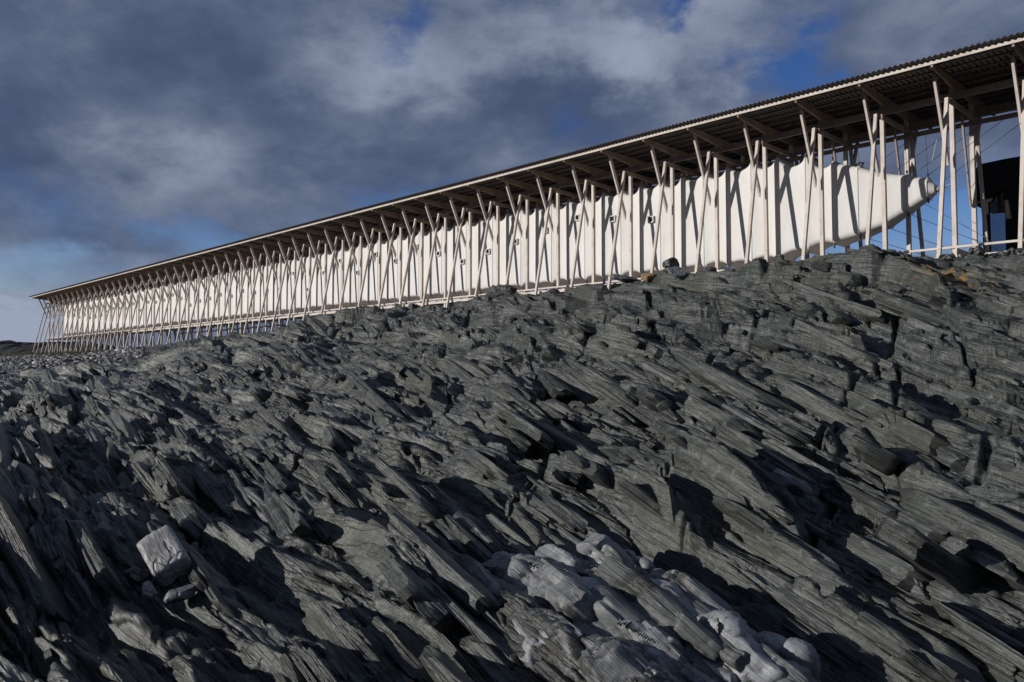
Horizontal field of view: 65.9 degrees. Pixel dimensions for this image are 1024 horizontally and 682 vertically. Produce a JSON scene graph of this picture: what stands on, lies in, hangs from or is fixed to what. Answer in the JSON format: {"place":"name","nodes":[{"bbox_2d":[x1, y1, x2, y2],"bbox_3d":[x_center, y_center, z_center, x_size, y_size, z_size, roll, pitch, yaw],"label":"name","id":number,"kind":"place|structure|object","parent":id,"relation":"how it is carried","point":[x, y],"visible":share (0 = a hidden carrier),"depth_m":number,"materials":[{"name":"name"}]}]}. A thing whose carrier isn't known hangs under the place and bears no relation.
{"place":"outdoors","nodes":[
{"label":"outdoors","id":0,"kind":"place"},
{"bbox_2d":[0,349,112,356],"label":"grass","id":1,"kind":"structure","parent":0,"point":[41,353],"depth_m":75.47,"materials":[{"name":"green plant"}]},
{"bbox_2d":[0,340,120,353],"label":"hills","id":2,"kind":"structure","parent":0,"point":[9,346],"depth_m":458.85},
{"bbox_2d":[0,244,1023,681],"bbox_3d":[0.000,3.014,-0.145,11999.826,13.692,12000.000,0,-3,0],"label":"rocky ground","id":3,"kind":"structure","parent":0,"point":[698,536],"depth_m":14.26,"materials":[{"name":"stone"}]},
{"bbox_2d":[0,346,145,373],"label":"shingle","id":4,"kind":"object","parent":3,"relation":"on","point":[14,364],"visible":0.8,"depth_m":47.59,"materials":[{"name":"gravel"}]},
{"bbox_2d":[123,566,151,583],"bbox_3d":[-5.510,3.456,11.600,0.400,0.248,0.263,13,-1,-16],"label":"boulder","id":5,"kind":"object","parent":3,"relation":"on","point":[136,574],"visible":0.98,"depth_m":11.54,"materials":[{"name":"grey stone"}]},
{"bbox_2d":[142,581,157,600],"bbox_3d":[-5.138,3.547,11.190,0.207,0.296,0.162,2,-3,-30],"label":"boulder","id":6,"kind":"object","parent":3,"relation":"on","point":[148,589],"visible":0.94,"depth_m":11.14,"materials":[{"name":"stone"}]},
{"bbox_2d":[137,525,191,586],"bbox_3d":[-5.111,3.152,11.621,0.541,0.410,0.802,-31,49,-26],"label":"boulder","id":7,"kind":"object","parent":3,"relation":"on","point":[166,558],"visible":0.99,"depth_m":11.44,"materials":[{"name":"stone"}]},
{"bbox_2d":[164,584,196,603],"bbox_3d":[-4.590,3.522,10.971,0.484,0.211,0.293,-20,16,-39],"label":"boulder","id":8,"kind":"object","parent":3,"relation":"on","point":[182,593],"visible":0.98,"depth_m":10.88,"materials":[{"name":"grey stone"}]},
{"bbox_2d":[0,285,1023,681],"bbox_3d":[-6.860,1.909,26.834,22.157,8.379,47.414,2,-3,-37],"label":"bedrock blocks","id":9,"kind":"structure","parent":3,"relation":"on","point":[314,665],"depth_m":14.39,"materials":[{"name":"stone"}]},
{"bbox_2d":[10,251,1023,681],"bbox_3d":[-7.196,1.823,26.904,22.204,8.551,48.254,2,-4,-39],"label":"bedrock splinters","id":10,"kind":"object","parent":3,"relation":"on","point":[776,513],"visible":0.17,"depth_m":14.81,"materials":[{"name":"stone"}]},
{"bbox_2d":[28,31,1023,353],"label":"timber gallery","id":11,"kind":"object","parent":3,"relation":"on","point":[972,85],"visible":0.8,"depth_m":31.52,"materials":[{"name":"beige wood"}]},
{"bbox_2d":[63,120,1017,335],"bbox_3d":[-19.189,-3.600,58.856,1.866,5.042,99.305,3,-4,-43],"label":"cloth cocoon","id":12,"kind":"object","parent":11,"relation":"hanging from","point":[846,189],"visible":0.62,"depth_m":33.62,"materials":[{"name":"fabric"}]},
{"bbox_2d":[486,248,490,254],"bbox_3d":[-1.122,-4.414,38.993,0.240,0.270,0.270,3,-4,-43],"label":"window","id":13,"kind":"structure","parent":12,"relation":"in","point":[488,251],"depth_m":38.91,"materials":[{"name":"white glass"}]},
{"bbox_2d":[575,214,579,220],"bbox_3d":[2.942,-5.425,34.746,0.240,0.270,0.270,3,-4,-43],"label":"window","id":14,"kind":"structure","parent":12,"relation":"in","point":[577,216],"depth_m":34.69,"materials":[{"name":"white glass"}]},
{"bbox_2d":[610,215,615,222],"bbox_3d":[4.297,-5.142,33.300,0.240,0.270,0.270,3,-4,-43],"label":"window","id":15,"kind":"structure","parent":12,"relation":"in","point":[612,218],"depth_m":33.22,"materials":[{"name":"white glass"}]},
{"bbox_2d":[648,216,653,222],"bbox_3d":[5.651,-4.890,31.855,0.240,0.270,0.270,3,-4,-43],"label":"window","id":16,"kind":"structure","parent":12,"relation":"in","point":[650,218],"depth_m":31.78,"materials":[{"name":"black glass"}]},
{"bbox_2d":[609,274,638,280],"bbox_3d":[3.993,-2.225,28.182,1.103,0.233,0.617,8,-1,-11],"label":"boulder","id":17,"kind":"object","parent":3,"relation":"on","point":[618,277],"visible":0.96,"depth_m":27.94,"materials":[{"name":"grey stone"}]},
{"bbox_2d":[468,469,817,681],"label":"pale bedrock","id":18,"kind":"structure","parent":3,"relation":"on","point":[671,623],"depth_m":9.59,"materials":[{"name":"stone"}]},
{"bbox_2d":[641,273,656,282],"bbox_3d":[5.003,-2.250,28.398,0.560,0.424,0.809,1,-3,-11],"label":"boulder","id":19,"kind":"object","parent":3,"relation":"on","point":[648,277],"visible":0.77,"depth_m":28.20,"materials":[{"name":"stone"}]},
{"bbox_2d":[662,257,679,267],"bbox_3d":[5.436,-2.653,27.158,0.569,0.412,0.457,1,-3,-26],"label":"boulder","id":20,"kind":"object","parent":3,"relation":"on","point":[671,262],"visible":0.76,"depth_m":26.97,"materials":[{"name":"grey stone"}]},
{"bbox_2d":[667,266,689,279],"bbox_3d":[5.660,-2.291,26.708,0.922,0.434,0.619,16,-1,-16],"label":"boulder","id":21,"kind":"object","parent":3,"relation":"on","point":[680,273],"visible":0.89,"depth_m":26.51,"materials":[{"name":"grey stone"}]},
{"bbox_2d":[939,254,945,259],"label":"rubble stone","id":22,"kind":"object","parent":3,"relation":"on","point":[942,257],"visible":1,"depth_m":21.21,"materials":[{"name":"grey stone"}]},
{"bbox_2d":[945,254,952,260],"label":"rubble stone","id":23,"kind":"object","parent":3,"relation":"on","point":[949,257],"visible":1,"depth_m":21.14,"materials":[{"name":"grey stone"}]},
{"bbox_2d":[968,247,973,254],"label":"rubble stone","id":24,"kind":"object","parent":3,"relation":"on","point":[970,250],"visible":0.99,"depth_m":20.97,"materials":[{"name":"grey stone"}]},
{"bbox_2d":[973,245,982,254],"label":"rubble stone","id":25,"kind":"object","parent":3,"relation":"on","point":[978,250],"visible":1,"depth_m":20.82,"materials":[{"name":"grey stone"}]},
{"bbox_2d":[988,253,996,257],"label":"rubble stone","id":26,"kind":"object","parent":3,"relation":"on","point":[990,255],"visible":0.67,"depth_m":21.35,"materials":[{"name":"grey stone"}]},
{"bbox_2d":[970,156,1023,256],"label":"dark pavilion","id":27,"kind":"structure","parent":3,"relation":"on","point":[1001,179],"depth_m":27.81,"materials":[{"name":"black glass"}]},
{"bbox_2d":[999,250,1008,256],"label":"rubble stone","id":28,"kind":"object","parent":3,"relation":"on","point":[1002,253],"visible":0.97,"depth_m":20.45,"materials":[{"name":"grey stone"}]},
{"bbox_2d":[1010,248,1015,254],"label":"rubble stone","id":29,"kind":"object","parent":3,"relation":"on","point":[1013,251],"visible":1,"depth_m":20.30,"materials":[{"name":"grey stone"}]},
{"bbox_2d":[1015,248,1023,253],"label":"rubble stone","id":30,"kind":"object","parent":3,"relation":"on","point":[1018,250],"visible":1,"depth_m":20.18,"materials":[{"name":"grey stone"}]},
{"bbox_2d":[0,0,1023,346],"label":"sky","id":31,"kind":"structure","parent":0,"point":[134,133],"materials":[{"name":"blue"}]}
]}

